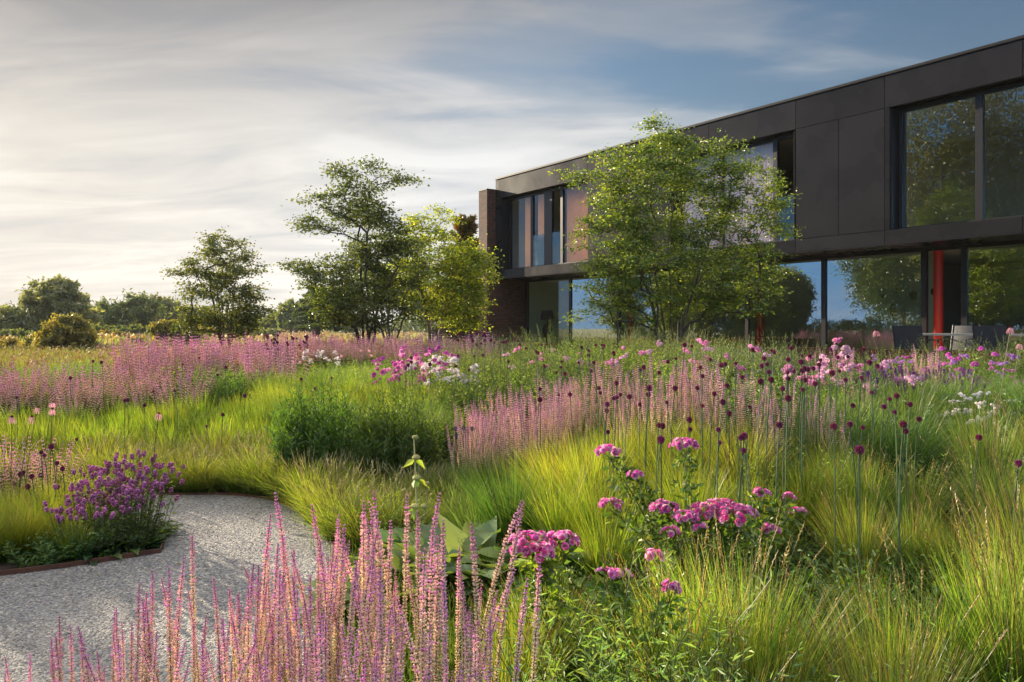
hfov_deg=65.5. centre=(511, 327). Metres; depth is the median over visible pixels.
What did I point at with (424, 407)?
broad grass tussock
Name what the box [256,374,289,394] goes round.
meadow grass tussock
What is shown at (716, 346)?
leafy perennial
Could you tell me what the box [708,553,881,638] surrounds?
leafy plant
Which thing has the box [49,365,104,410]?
purple spike plant
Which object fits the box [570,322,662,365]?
feathery bush
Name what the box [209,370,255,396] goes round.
leafy perennial
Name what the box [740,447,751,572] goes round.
allium
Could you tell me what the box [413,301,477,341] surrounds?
dark evergreen
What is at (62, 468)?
allium
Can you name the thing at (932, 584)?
leafy plant
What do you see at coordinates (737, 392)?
leafy perennial
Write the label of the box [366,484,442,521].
arching grass tussock
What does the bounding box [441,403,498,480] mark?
purple spike plant
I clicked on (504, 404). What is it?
leafy perennial
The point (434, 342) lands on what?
purple spike plant
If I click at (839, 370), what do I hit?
allium
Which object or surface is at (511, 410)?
purple spike plant
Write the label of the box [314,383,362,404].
meadow grass tussock
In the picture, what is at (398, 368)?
purple phlox
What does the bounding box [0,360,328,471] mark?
ground cover
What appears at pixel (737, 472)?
allium
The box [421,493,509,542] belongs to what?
broad grass tussock
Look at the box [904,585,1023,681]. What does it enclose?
leafy plant
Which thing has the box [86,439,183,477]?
arching grass tussock
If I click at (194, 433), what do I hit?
meadow grass tussock
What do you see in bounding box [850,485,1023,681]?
tall grass tussock
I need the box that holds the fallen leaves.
[2,497,334,673]
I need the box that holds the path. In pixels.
[0,490,347,681]
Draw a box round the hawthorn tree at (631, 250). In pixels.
[548,109,805,352]
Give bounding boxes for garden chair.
[892,325,938,348]
[936,325,973,350]
[972,324,1020,350]
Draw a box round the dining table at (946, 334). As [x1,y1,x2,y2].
[922,333,1023,349]
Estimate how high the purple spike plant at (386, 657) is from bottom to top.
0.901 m
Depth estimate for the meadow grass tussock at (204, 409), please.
9.30 m
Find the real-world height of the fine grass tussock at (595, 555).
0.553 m
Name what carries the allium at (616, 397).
on the ground at (8, 565)
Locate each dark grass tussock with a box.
[408,456,501,511]
[433,447,597,545]
[440,441,526,514]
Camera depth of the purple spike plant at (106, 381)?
10.83 m
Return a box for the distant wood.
[4,301,478,332]
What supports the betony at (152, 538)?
on the ground at (8, 565)
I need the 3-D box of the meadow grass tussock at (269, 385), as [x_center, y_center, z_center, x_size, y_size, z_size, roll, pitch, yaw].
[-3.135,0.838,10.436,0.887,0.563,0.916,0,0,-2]
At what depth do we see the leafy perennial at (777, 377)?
7.58 m
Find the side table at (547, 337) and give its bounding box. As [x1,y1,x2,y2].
[537,336,556,347]
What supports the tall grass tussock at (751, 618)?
on the ground at (8, 565)
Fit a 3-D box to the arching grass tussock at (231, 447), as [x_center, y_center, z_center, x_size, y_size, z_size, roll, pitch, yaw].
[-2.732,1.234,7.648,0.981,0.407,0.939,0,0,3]
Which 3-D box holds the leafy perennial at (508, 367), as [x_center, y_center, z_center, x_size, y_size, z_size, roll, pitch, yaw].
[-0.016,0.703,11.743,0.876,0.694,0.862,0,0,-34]
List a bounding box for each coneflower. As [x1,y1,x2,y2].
[7,415,25,529]
[17,415,34,523]
[25,406,39,497]
[43,401,55,483]
[48,407,55,490]
[139,412,164,521]
[873,329,888,434]
[998,327,1012,420]
[1010,343,1022,424]
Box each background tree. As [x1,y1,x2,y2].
[88,288,167,326]
[134,292,189,324]
[190,306,218,328]
[221,319,262,333]
[258,302,311,333]
[274,298,300,334]
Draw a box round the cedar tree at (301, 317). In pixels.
[282,284,354,336]
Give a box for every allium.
[15,396,17,445]
[18,471,22,499]
[24,484,32,504]
[29,474,34,498]
[39,450,43,493]
[42,453,49,499]
[48,443,55,501]
[60,466,65,494]
[100,361,103,398]
[123,399,125,443]
[126,398,129,462]
[173,390,177,437]
[221,413,224,454]
[224,366,227,398]
[243,394,246,418]
[428,362,431,421]
[453,426,456,469]
[454,365,456,415]
[454,432,459,469]
[461,425,465,469]
[484,335,486,391]
[499,333,500,382]
[535,350,537,396]
[537,387,541,435]
[537,397,542,476]
[568,392,572,437]
[587,349,589,381]
[588,369,592,445]
[592,361,597,404]
[597,386,600,443]
[598,391,604,428]
[601,344,604,432]
[602,408,608,484]
[604,402,609,497]
[606,430,611,516]
[612,396,615,469]
[613,395,618,529]
[614,381,618,483]
[618,393,624,494]
[624,394,631,509]
[638,402,641,489]
[639,368,641,401]
[640,365,645,417]
[644,392,650,514]
[645,385,651,511]
[655,423,660,528]
[656,370,660,443]
[657,422,665,526]
[657,435,664,590]
[665,400,673,481]
[671,385,677,476]
[674,357,679,434]
[681,342,686,429]
[685,417,692,482]
[685,427,692,561]
[695,385,703,455]
[698,365,702,428]
[700,374,704,472]
[700,404,703,478]
[707,358,711,436]
[709,391,716,496]
[714,440,721,526]
[716,427,720,545]
[717,363,723,433]
[718,399,725,488]
[722,362,726,420]
[724,383,728,489]
[726,411,731,490]
[734,362,737,449]
[736,442,740,503]
[737,448,745,544]
[738,435,743,563]
[739,432,747,545]
[740,375,748,443]
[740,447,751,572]
[744,440,752,554]
[745,405,751,490]
[750,348,754,417]
[757,378,763,485]
[759,363,763,405]
[761,356,766,466]
[763,362,768,442]
[766,369,775,486]
[766,376,773,497]
[770,349,772,389]
[772,350,775,390]
[775,421,782,591]
[777,386,784,517]
[782,400,786,537]
[785,357,790,413]
[785,395,791,562]
[786,371,789,485]
[786,376,790,449]
[789,346,792,408]
[790,369,795,435]
[798,359,803,463]
[798,368,803,471]
[800,387,803,471]
[801,377,807,531]
[802,366,806,483]
[806,367,809,466]
[807,354,811,414]
[810,381,817,463]
[811,366,815,421]
[816,358,822,441]
[817,362,820,453]
[829,348,831,416]
[829,370,835,469]
[830,423,836,592]
[835,355,839,456]
[835,369,840,419]
[843,377,847,459]
[846,355,849,384]
[846,421,858,548]
[849,403,855,469]
[854,444,864,625]
[857,375,863,486]
[857,425,864,531]
[862,347,865,403]
[866,359,874,473]
[870,351,875,413]
[870,390,873,475]
[874,363,879,404]
[879,404,886,491]
[886,397,891,478]
[892,410,897,538]
[893,393,899,489]
[898,420,906,580]
[899,429,908,581]
[906,401,912,528]
[914,416,921,501]
[973,434,982,568]
[1013,459,1022,524]
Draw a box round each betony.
[43,468,141,565]
[63,452,156,538]
[74,461,178,556]
[89,449,184,546]
[848,370,907,393]
[862,366,927,400]
[862,375,919,394]
[874,362,934,388]
[879,369,925,390]
[907,369,976,404]
[910,365,978,389]
[933,375,987,397]
[942,367,989,388]
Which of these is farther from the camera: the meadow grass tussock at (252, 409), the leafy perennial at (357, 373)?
the leafy perennial at (357, 373)
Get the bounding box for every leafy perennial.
[0,367,29,382]
[1,402,37,421]
[3,361,29,382]
[9,389,48,412]
[13,363,60,388]
[22,402,78,422]
[26,397,88,424]
[28,380,71,407]
[36,390,80,413]
[47,360,94,379]
[58,369,101,391]
[59,360,110,383]
[73,358,106,373]
[75,357,111,375]
[75,366,112,381]
[77,374,119,402]
[85,373,124,405]
[94,394,147,418]
[108,391,150,408]
[113,376,151,400]
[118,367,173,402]
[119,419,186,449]
[137,389,187,410]
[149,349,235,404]
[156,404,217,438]
[160,390,203,409]
[165,424,228,451]
[166,377,199,393]
[188,365,252,405]
[193,362,240,388]
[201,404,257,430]
[203,364,265,404]
[204,364,242,390]
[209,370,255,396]
[223,362,274,388]
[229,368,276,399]
[245,378,305,406]
[278,374,334,388]
[300,357,341,376]
[317,369,374,398]
[333,358,391,380]
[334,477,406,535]
[344,356,390,376]
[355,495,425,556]
[356,352,396,372]
[358,384,404,409]
[384,374,460,422]
[401,353,443,377]
[423,410,463,458]
[426,361,469,382]
[426,373,499,415]
[426,408,490,467]
[427,361,488,392]
[433,375,480,399]
[435,343,490,360]
[435,361,510,420]
[447,385,507,431]
[447,390,529,440]
[457,351,511,387]
[458,367,522,400]
[460,348,512,381]
[471,386,535,426]
[475,364,543,407]
[479,385,531,422]
[480,352,539,388]
[491,379,521,407]
[494,355,542,383]
[497,359,548,402]
[497,360,535,399]
[498,363,541,392]
[504,376,558,417]
[507,337,558,367]
[522,364,606,437]
[522,376,582,411]
[522,381,583,418]
[526,346,587,385]
[526,350,584,389]
[534,355,592,388]
[539,362,603,406]
[543,349,591,377]
[556,339,609,357]
[557,339,622,381]
[562,330,611,357]
[564,343,620,368]
[571,350,607,374]
[571,372,629,407]
[574,353,621,381]
[576,394,626,436]
[579,364,642,409]
[581,383,630,425]
[583,335,640,392]
[585,341,637,373]
[586,336,648,385]
[590,342,676,402]
[608,331,659,354]
[610,350,659,381]
[610,355,672,386]
[615,338,683,375]
[616,369,674,401]
[621,350,667,376]
[621,374,682,425]
[622,339,679,364]
[623,355,659,391]
[636,343,729,420]
[638,365,679,394]
[639,378,684,414]
[641,352,688,377]
[643,360,697,401]
[667,343,751,411]
[671,339,732,361]
[672,338,724,366]
[689,354,782,410]
[690,366,785,429]
[697,372,779,421]
[698,351,770,385]
[705,385,783,441]
[709,371,805,429]
[712,365,805,401]
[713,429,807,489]
[727,371,785,396]
[727,395,813,441]
[732,438,869,535]
[733,384,809,405]
[741,363,826,397]
[745,373,862,432]
[746,367,809,388]
[746,367,843,407]
[755,401,849,460]
[756,382,874,440]
[763,373,849,407]
[770,434,870,486]
[796,513,901,576]
[811,455,908,522]
[833,363,878,379]
[842,537,941,600]
[850,443,959,512]
[853,369,905,390]
[868,358,919,380]
[872,347,924,371]
[876,436,1013,534]
[907,346,986,384]
[908,529,1018,596]
[918,346,987,374]
[923,427,1023,497]
[935,358,1014,383]
[945,363,1007,384]
[963,452,1023,517]
[964,348,1023,379]
[965,514,1023,564]
[975,366,1017,386]
[999,346,1023,383]
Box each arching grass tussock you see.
[0,419,45,444]
[0,433,64,486]
[0,435,45,468]
[0,472,48,510]
[1,451,92,498]
[2,449,79,484]
[12,437,69,476]
[13,421,72,450]
[25,436,89,481]
[41,430,147,489]
[41,441,108,485]
[43,425,137,466]
[44,456,113,510]
[68,431,122,456]
[76,442,179,490]
[79,455,166,511]
[80,434,169,471]
[85,431,191,476]
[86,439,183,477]
[129,438,205,482]
[143,436,209,475]
[144,445,221,491]
[151,439,185,469]
[151,444,233,492]
[151,445,248,492]
[155,443,240,492]
[164,436,213,463]
[164,447,230,480]
[173,430,236,463]
[177,426,257,463]
[194,428,275,490]
[196,442,275,493]
[196,446,262,492]
[197,447,238,484]
[199,429,271,464]
[205,436,264,457]
[205,440,263,486]
[213,444,277,493]
[215,444,279,495]
[218,433,285,479]
[218,443,272,488]
[232,444,308,485]
[234,425,272,457]
[238,450,324,502]
[245,451,323,502]
[258,447,352,503]
[260,458,379,523]
[263,450,372,505]
[266,451,345,496]
[266,469,386,532]
[278,474,350,523]
[283,460,368,517]
[284,457,397,528]
[284,480,384,541]
[289,486,425,550]
[304,449,354,474]
[304,478,427,541]
[316,458,440,513]
[319,453,384,481]
[320,448,409,488]
[323,474,442,535]
[326,447,363,475]
[332,468,392,491]
[336,458,414,493]
[339,468,423,498]
[347,478,452,546]
[356,474,413,510]
[363,452,436,484]
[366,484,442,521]
[383,460,472,521]
[383,462,472,506]
[384,462,432,486]
[393,465,458,502]
[407,461,450,488]
[419,482,472,517]
[426,475,500,528]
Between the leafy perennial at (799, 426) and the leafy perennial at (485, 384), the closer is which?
the leafy perennial at (799, 426)
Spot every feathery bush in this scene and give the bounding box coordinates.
[423,341,503,385]
[439,336,535,389]
[443,333,517,367]
[459,328,518,356]
[476,327,539,361]
[495,329,538,359]
[502,331,619,396]
[504,316,596,376]
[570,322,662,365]
[609,328,703,371]
[621,322,724,371]
[645,337,767,400]
[659,333,783,390]
[660,344,755,379]
[669,331,754,361]
[676,339,769,375]
[680,336,782,386]
[693,331,814,393]
[702,341,801,377]
[712,330,835,389]
[715,341,808,374]
[717,335,824,391]
[721,348,817,390]
[753,338,856,389]
[838,338,925,379]
[899,329,1016,379]
[964,330,1023,379]
[975,336,1023,352]
[982,335,1023,369]
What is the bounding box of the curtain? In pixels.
[535,226,537,265]
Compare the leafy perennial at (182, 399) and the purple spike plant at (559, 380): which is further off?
the leafy perennial at (182, 399)
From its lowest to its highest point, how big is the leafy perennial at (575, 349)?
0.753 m
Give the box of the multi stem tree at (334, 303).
[273,154,437,349]
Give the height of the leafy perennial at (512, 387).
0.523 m
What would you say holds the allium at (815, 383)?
on the ground at (8, 565)
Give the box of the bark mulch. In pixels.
[62,486,476,649]
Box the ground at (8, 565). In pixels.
[0,329,1023,679]
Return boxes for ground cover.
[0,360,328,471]
[244,370,1023,681]
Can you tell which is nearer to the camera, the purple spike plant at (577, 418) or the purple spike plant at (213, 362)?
the purple spike plant at (577, 418)
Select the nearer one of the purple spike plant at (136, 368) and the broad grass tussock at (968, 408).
the broad grass tussock at (968, 408)
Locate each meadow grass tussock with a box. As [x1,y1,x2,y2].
[0,397,45,427]
[0,408,33,429]
[0,408,61,434]
[0,412,47,450]
[0,422,42,447]
[0,425,67,461]
[2,414,62,458]
[4,414,74,449]
[12,406,71,431]
[13,412,53,426]
[31,412,95,446]
[35,416,78,430]
[35,421,125,460]
[37,401,97,427]
[44,413,121,445]
[50,415,97,437]
[52,430,100,453]
[61,416,107,442]
[65,409,109,429]
[65,415,108,434]
[71,423,130,451]
[80,423,141,448]
[82,400,145,431]
[91,423,158,455]
[98,395,168,431]
[101,407,158,439]
[103,407,147,437]
[116,402,160,426]
[118,409,169,440]
[127,410,193,442]
[127,425,180,449]
[128,434,165,457]
[130,422,190,452]
[133,400,187,432]
[140,403,184,421]
[146,391,204,421]
[148,399,196,433]
[149,427,200,471]
[160,417,204,437]
[173,387,223,427]
[178,409,239,442]
[182,424,215,448]
[183,420,246,455]
[194,403,228,427]
[194,420,252,446]
[197,411,239,430]
[199,411,254,438]
[200,404,242,427]
[203,415,260,443]
[209,433,246,450]
[213,396,241,417]
[217,389,265,424]
[219,403,265,428]
[223,391,258,415]
[227,412,283,442]
[231,379,289,403]
[233,396,274,419]
[234,417,274,448]
[237,429,266,455]
[238,404,281,429]
[240,375,298,399]
[244,419,279,440]
[247,394,275,414]
[250,382,284,407]
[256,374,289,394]
[259,387,305,409]
[265,374,306,391]
[274,386,318,405]
[306,371,340,389]
[308,385,359,409]
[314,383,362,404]
[314,393,364,415]
[323,373,363,389]
[326,374,370,397]
[327,372,369,387]
[327,377,379,395]
[334,387,365,409]
[335,386,382,414]
[336,381,371,408]
[349,374,403,402]
[354,384,385,401]
[356,376,401,397]
[359,384,400,411]
[361,381,400,404]
[368,390,403,412]
[392,376,427,402]
[400,382,441,404]
[410,388,442,412]
[418,383,464,413]
[422,409,452,427]
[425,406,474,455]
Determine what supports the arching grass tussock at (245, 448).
on the ground at (8, 565)
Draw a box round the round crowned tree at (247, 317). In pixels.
[159,225,287,345]
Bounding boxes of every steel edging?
[0,508,164,575]
[6,487,347,635]
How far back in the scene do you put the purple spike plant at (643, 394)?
6.33 m
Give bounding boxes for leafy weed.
[438,604,621,681]
[474,598,640,681]
[494,603,723,681]
[520,548,724,681]
[533,596,754,681]
[538,578,796,681]
[557,592,709,681]
[563,556,771,681]
[570,630,745,681]
[577,576,845,681]
[675,642,743,681]
[781,562,880,641]
[807,563,953,673]
[859,655,1011,681]
[894,623,1020,681]
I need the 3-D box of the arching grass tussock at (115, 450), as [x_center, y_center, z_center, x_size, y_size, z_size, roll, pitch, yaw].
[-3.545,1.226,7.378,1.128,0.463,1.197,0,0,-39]
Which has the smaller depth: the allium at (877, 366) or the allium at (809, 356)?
the allium at (809, 356)
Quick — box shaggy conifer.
[436,214,478,341]
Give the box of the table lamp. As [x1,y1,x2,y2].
[540,310,553,335]
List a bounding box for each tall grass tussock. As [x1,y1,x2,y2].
[411,616,568,681]
[439,568,600,681]
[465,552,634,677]
[520,523,805,681]
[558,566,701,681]
[575,506,920,681]
[605,522,868,679]
[630,537,948,681]
[635,610,812,681]
[756,558,1005,681]
[772,604,1012,681]
[773,615,938,681]
[780,475,921,586]
[798,435,928,538]
[803,533,1022,681]
[838,453,1023,632]
[843,478,970,587]
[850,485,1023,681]
[860,445,988,540]
[861,636,978,681]
[887,488,1005,589]
[894,388,1023,511]
[896,481,1023,617]
[905,434,1023,568]
[913,418,1023,536]
[946,481,1023,562]
[975,393,1023,485]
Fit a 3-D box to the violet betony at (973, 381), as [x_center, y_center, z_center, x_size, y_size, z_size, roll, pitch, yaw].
[3.872,0.676,7.254,0.630,0.567,0.511,0,0,-7]
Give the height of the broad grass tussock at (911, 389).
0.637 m
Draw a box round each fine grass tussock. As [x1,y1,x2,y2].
[0,478,58,525]
[0,482,76,539]
[0,485,38,530]
[0,494,55,563]
[0,503,66,557]
[0,505,42,556]
[12,482,67,510]
[16,488,74,530]
[26,502,99,549]
[33,471,93,516]
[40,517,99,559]
[49,496,107,528]
[483,433,606,526]
[485,441,553,501]
[491,466,623,550]
[496,428,597,494]
[511,422,616,480]
[511,428,648,520]
[522,453,656,552]
[541,427,660,512]
[555,429,738,509]
[559,494,656,592]
[562,424,657,502]
[565,405,687,469]
[589,430,701,501]
[600,466,681,537]
[607,407,737,473]
[622,455,816,545]
[628,456,742,529]
[630,414,738,492]
[656,404,762,473]
[691,459,805,540]
[693,416,814,500]
[699,475,831,565]
[709,413,803,480]
[712,416,780,450]
[753,448,832,507]
[759,416,872,491]
[765,450,889,538]
[780,443,925,518]
[784,436,891,504]
[794,481,890,547]
[815,554,908,616]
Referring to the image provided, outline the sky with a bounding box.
[0,0,1023,328]
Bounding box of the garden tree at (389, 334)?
[304,254,459,340]
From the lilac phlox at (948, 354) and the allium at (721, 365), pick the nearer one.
the allium at (721, 365)
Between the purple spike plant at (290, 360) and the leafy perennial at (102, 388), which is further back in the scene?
the purple spike plant at (290, 360)
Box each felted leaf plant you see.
[289,543,501,637]
[352,516,528,609]
[352,518,475,580]
[402,514,587,602]
[455,529,592,596]
[498,533,627,597]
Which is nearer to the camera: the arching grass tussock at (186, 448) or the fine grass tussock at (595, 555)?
the fine grass tussock at (595, 555)
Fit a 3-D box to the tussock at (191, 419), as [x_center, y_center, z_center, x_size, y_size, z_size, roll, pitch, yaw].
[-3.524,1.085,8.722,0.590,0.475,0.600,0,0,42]
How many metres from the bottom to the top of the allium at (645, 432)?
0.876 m
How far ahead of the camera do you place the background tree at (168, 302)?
103.72 m
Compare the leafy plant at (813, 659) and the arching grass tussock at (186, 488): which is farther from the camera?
the arching grass tussock at (186, 488)
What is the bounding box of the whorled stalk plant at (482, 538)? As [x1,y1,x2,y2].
[345,435,523,608]
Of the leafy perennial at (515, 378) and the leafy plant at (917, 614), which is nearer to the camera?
the leafy plant at (917, 614)
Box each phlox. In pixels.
[302,349,341,372]
[371,356,429,388]
[371,362,426,397]
[380,358,448,398]
[391,345,447,380]
[392,351,459,387]
[402,359,457,387]
[407,355,477,397]
[420,356,478,400]
[502,346,555,391]
[508,529,587,679]
[546,352,603,382]
[581,564,688,680]
[594,437,807,609]
[604,346,666,388]
[638,338,714,389]
[701,344,770,391]
[769,366,839,390]
[783,337,923,402]
[783,356,878,405]
[812,355,905,399]
[858,354,919,387]
[892,352,962,378]
[905,356,990,384]
[926,392,999,441]
[934,346,1013,386]
[943,408,1007,433]
[949,352,1014,390]
[963,391,1018,434]
[970,346,1022,389]
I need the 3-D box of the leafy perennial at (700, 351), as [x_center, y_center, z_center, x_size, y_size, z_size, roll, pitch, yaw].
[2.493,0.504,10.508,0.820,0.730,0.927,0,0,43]
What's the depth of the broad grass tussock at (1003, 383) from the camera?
7.44 m
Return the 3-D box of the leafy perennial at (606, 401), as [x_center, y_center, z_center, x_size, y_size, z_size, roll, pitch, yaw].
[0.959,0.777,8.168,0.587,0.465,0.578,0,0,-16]
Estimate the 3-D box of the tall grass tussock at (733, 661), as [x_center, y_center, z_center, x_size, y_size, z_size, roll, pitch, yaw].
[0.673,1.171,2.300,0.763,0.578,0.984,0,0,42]
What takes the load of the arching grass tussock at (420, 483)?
on the ground at (8, 565)
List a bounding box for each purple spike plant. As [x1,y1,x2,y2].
[0,358,55,411]
[0,366,52,414]
[0,368,39,416]
[0,386,20,418]
[0,386,22,418]
[0,433,71,508]
[0,446,28,495]
[1,353,63,408]
[1,360,51,400]
[1,435,48,495]
[4,653,32,681]
[5,433,90,497]
[26,381,79,413]
[28,358,84,400]
[37,361,84,409]
[41,363,104,417]
[47,382,102,422]
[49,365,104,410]
[49,570,179,681]
[57,374,109,415]
[68,368,116,404]
[68,612,158,681]
[76,359,128,407]
[76,577,300,681]
[80,372,133,420]
[95,335,138,385]
[102,356,168,410]
[104,349,172,396]
[107,364,159,404]
[110,340,154,394]
[110,347,139,381]
[117,358,176,393]
[118,377,171,414]
[119,331,157,377]
[119,367,164,403]
[125,339,166,384]
[125,359,184,407]
[129,344,159,380]
[135,334,181,380]
[140,357,214,412]
[141,334,179,381]
[141,340,174,389]
[141,533,295,681]
[146,354,204,407]
[149,332,184,374]
[155,337,197,377]
[157,343,193,387]
[160,331,195,376]
[167,366,213,410]
[170,337,203,373]
[172,356,224,407]
[173,640,280,681]
[180,333,216,389]
[182,342,213,386]
[183,333,228,378]
[189,339,229,386]
[191,333,221,375]
[196,337,230,371]
[197,333,228,366]
[199,562,359,681]
[203,343,245,375]
[207,340,239,376]
[212,339,236,371]
[217,332,251,372]
[219,513,377,681]
[226,339,258,373]
[228,333,258,370]
[228,339,275,392]
[230,334,256,369]
[232,350,267,391]
[234,332,265,370]
[245,340,270,366]
[246,348,284,383]
[247,337,276,372]
[248,337,290,380]
[255,338,316,383]
[259,337,297,365]
[261,652,268,681]
[262,343,296,380]
[267,348,296,376]
[268,332,298,358]
[268,338,294,366]
[273,492,440,681]
[274,337,301,372]
[278,328,301,351]
[278,570,400,681]
[282,331,316,368]
[287,337,312,369]
[290,605,375,681]
[293,332,319,365]
[294,333,323,365]
[297,621,463,681]
[302,535,480,681]
[308,331,332,366]
[308,334,335,369]
[309,331,330,350]
[315,337,338,369]
[324,333,350,371]
[330,333,350,368]
[331,337,359,367]
[335,334,351,363]
[342,491,524,681]
[344,338,371,369]
[346,334,368,369]
[350,339,369,367]
[353,331,377,365]
[358,335,378,361]
[366,335,387,359]
[369,338,397,365]
[376,522,542,681]
[381,335,401,363]
[381,335,403,362]
[382,338,406,370]
[387,329,412,359]
[392,336,417,363]
[393,658,470,681]
[395,333,420,359]
[397,337,418,362]
[407,333,434,359]
[413,334,440,361]
[416,336,436,350]
[419,332,447,354]
[427,334,455,357]
[429,335,458,355]
[434,340,457,357]
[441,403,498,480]
[442,402,484,473]
[447,417,486,492]
[453,333,479,360]
[453,413,495,479]
[458,401,503,485]
[460,404,506,482]
[460,408,505,465]
[461,334,485,359]
[461,390,516,462]
[464,332,477,349]
[464,402,515,480]
[468,332,499,356]
[475,402,520,476]
[477,406,512,501]
[481,337,504,363]
[486,379,524,464]
[496,384,539,465]
[498,395,535,476]
[502,396,543,501]
[502,397,545,472]
[506,390,560,507]
[509,396,543,480]
[523,373,560,453]
[525,387,589,461]
[526,376,560,462]
[526,386,572,464]
[537,386,568,459]
[539,379,578,452]
[544,375,593,459]
[547,387,584,455]
[558,370,610,458]
[563,366,604,462]
[563,373,594,444]
[578,362,640,456]
[579,358,631,443]
[600,358,649,435]
[602,390,638,479]
[611,350,672,442]
[615,372,668,443]
[637,374,687,457]
[650,377,691,454]
[658,361,699,436]
[666,358,728,446]
[668,370,705,432]
[669,354,713,436]
[672,356,719,443]
[673,350,723,432]
[694,378,734,463]
[703,360,764,480]
[732,371,779,459]
[744,388,796,494]
[758,366,796,461]
[790,387,835,468]
[800,356,835,388]
[814,344,840,389]
[814,406,852,474]
[825,347,854,386]
[839,366,870,412]
[889,352,925,394]
[905,345,938,383]
[916,352,956,393]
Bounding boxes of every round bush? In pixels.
[0,336,40,351]
[22,312,102,351]
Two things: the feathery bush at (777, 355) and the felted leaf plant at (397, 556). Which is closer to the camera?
the felted leaf plant at (397, 556)
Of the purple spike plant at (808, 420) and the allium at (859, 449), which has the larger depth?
the purple spike plant at (808, 420)
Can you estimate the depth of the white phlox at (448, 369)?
10.18 m
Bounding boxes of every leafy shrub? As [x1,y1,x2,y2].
[262,372,363,479]
[342,377,443,490]
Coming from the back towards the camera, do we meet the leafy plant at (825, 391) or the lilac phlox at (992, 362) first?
the lilac phlox at (992, 362)
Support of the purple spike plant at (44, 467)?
on the ground at (8, 565)
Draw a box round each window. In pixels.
[509,181,587,268]
[523,240,1023,357]
[679,133,793,251]
[899,81,1023,228]
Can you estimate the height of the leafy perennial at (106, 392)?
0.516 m
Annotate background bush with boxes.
[0,327,35,341]
[0,333,20,344]
[93,323,149,335]
[98,329,130,341]
[118,333,154,345]
[146,318,203,343]
[196,326,224,336]
[237,327,281,342]
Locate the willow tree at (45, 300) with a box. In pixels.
[0,273,103,333]
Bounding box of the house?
[478,35,1023,359]
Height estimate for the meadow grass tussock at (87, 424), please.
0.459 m
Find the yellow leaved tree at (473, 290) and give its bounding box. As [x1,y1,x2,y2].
[369,202,505,346]
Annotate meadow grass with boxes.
[0,330,449,349]
[0,337,522,373]
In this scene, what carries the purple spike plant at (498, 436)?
on the ground at (8, 565)
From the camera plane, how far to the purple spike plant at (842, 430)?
5.41 m
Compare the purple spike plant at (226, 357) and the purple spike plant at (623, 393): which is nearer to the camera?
the purple spike plant at (623, 393)
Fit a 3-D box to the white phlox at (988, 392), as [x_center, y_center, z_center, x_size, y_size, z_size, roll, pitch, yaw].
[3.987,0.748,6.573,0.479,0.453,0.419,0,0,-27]
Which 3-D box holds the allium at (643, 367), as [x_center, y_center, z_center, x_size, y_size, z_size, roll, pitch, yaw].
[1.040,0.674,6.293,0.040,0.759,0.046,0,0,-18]
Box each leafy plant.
[0,525,84,567]
[25,525,100,564]
[37,515,124,550]
[479,559,638,633]
[528,530,641,592]
[535,589,661,676]
[536,552,644,615]
[580,563,729,642]
[600,616,780,680]
[610,537,691,592]
[612,636,778,679]
[658,569,898,676]
[679,612,829,680]
[701,579,925,681]
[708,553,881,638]
[712,411,823,453]
[725,548,910,654]
[727,563,842,627]
[734,559,839,618]
[739,592,960,681]
[741,619,893,681]
[746,415,859,449]
[761,568,978,680]
[773,525,930,597]
[776,389,911,446]
[778,383,895,408]
[782,597,958,677]
[791,585,961,660]
[829,526,961,592]
[833,624,1018,681]
[845,589,1014,669]
[857,558,1017,652]
[877,385,993,421]
[879,553,1002,615]
[884,610,1006,681]
[889,411,992,458]
[889,508,1017,578]
[900,576,997,624]
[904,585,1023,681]
[927,383,1023,443]
[936,543,1014,586]
[948,368,1021,393]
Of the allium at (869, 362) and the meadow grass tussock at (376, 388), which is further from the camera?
the meadow grass tussock at (376, 388)
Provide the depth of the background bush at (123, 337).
51.62 m
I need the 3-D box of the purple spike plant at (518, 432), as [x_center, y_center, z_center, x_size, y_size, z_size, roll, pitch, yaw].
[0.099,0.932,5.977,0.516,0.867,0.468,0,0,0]
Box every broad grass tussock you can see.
[16,373,56,395]
[20,367,69,389]
[38,362,87,390]
[53,358,106,385]
[58,357,97,370]
[227,365,312,397]
[227,393,304,421]
[239,390,313,427]
[241,375,325,404]
[265,383,337,410]
[277,363,364,397]
[285,394,374,421]
[288,365,351,384]
[299,363,367,381]
[311,400,401,435]
[312,357,369,378]
[317,400,384,435]
[318,363,364,380]
[337,361,384,379]
[343,364,411,389]
[345,360,411,378]
[356,371,411,388]
[358,393,431,427]
[364,378,436,404]
[368,373,425,391]
[381,388,461,423]
[386,476,474,525]
[391,387,470,421]
[395,457,475,499]
[399,402,459,436]
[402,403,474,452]
[402,479,509,528]
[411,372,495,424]
[418,368,468,393]
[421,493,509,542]
[743,391,894,465]
[751,385,914,458]
[790,389,906,440]
[795,371,878,407]
[797,380,880,418]
[808,392,975,477]
[812,382,938,440]
[815,371,894,400]
[822,371,908,408]
[825,386,922,419]
[825,393,987,485]
[832,386,940,418]
[840,381,974,437]
[853,365,972,407]
[857,395,972,465]
[860,363,1008,418]
[860,376,957,415]
[862,387,964,428]
[876,371,968,411]
[887,367,1010,417]
[898,407,1023,480]
[908,363,1016,402]
[909,392,1006,449]
[912,362,1014,415]
[916,397,1023,456]
[918,379,994,409]
[923,390,1021,428]
[933,371,1023,410]
[953,367,1023,421]
[960,360,1023,395]
[961,392,1023,467]
[965,371,1023,441]
[965,380,1023,415]
[976,384,1023,425]
[979,368,1022,398]
[995,373,1023,399]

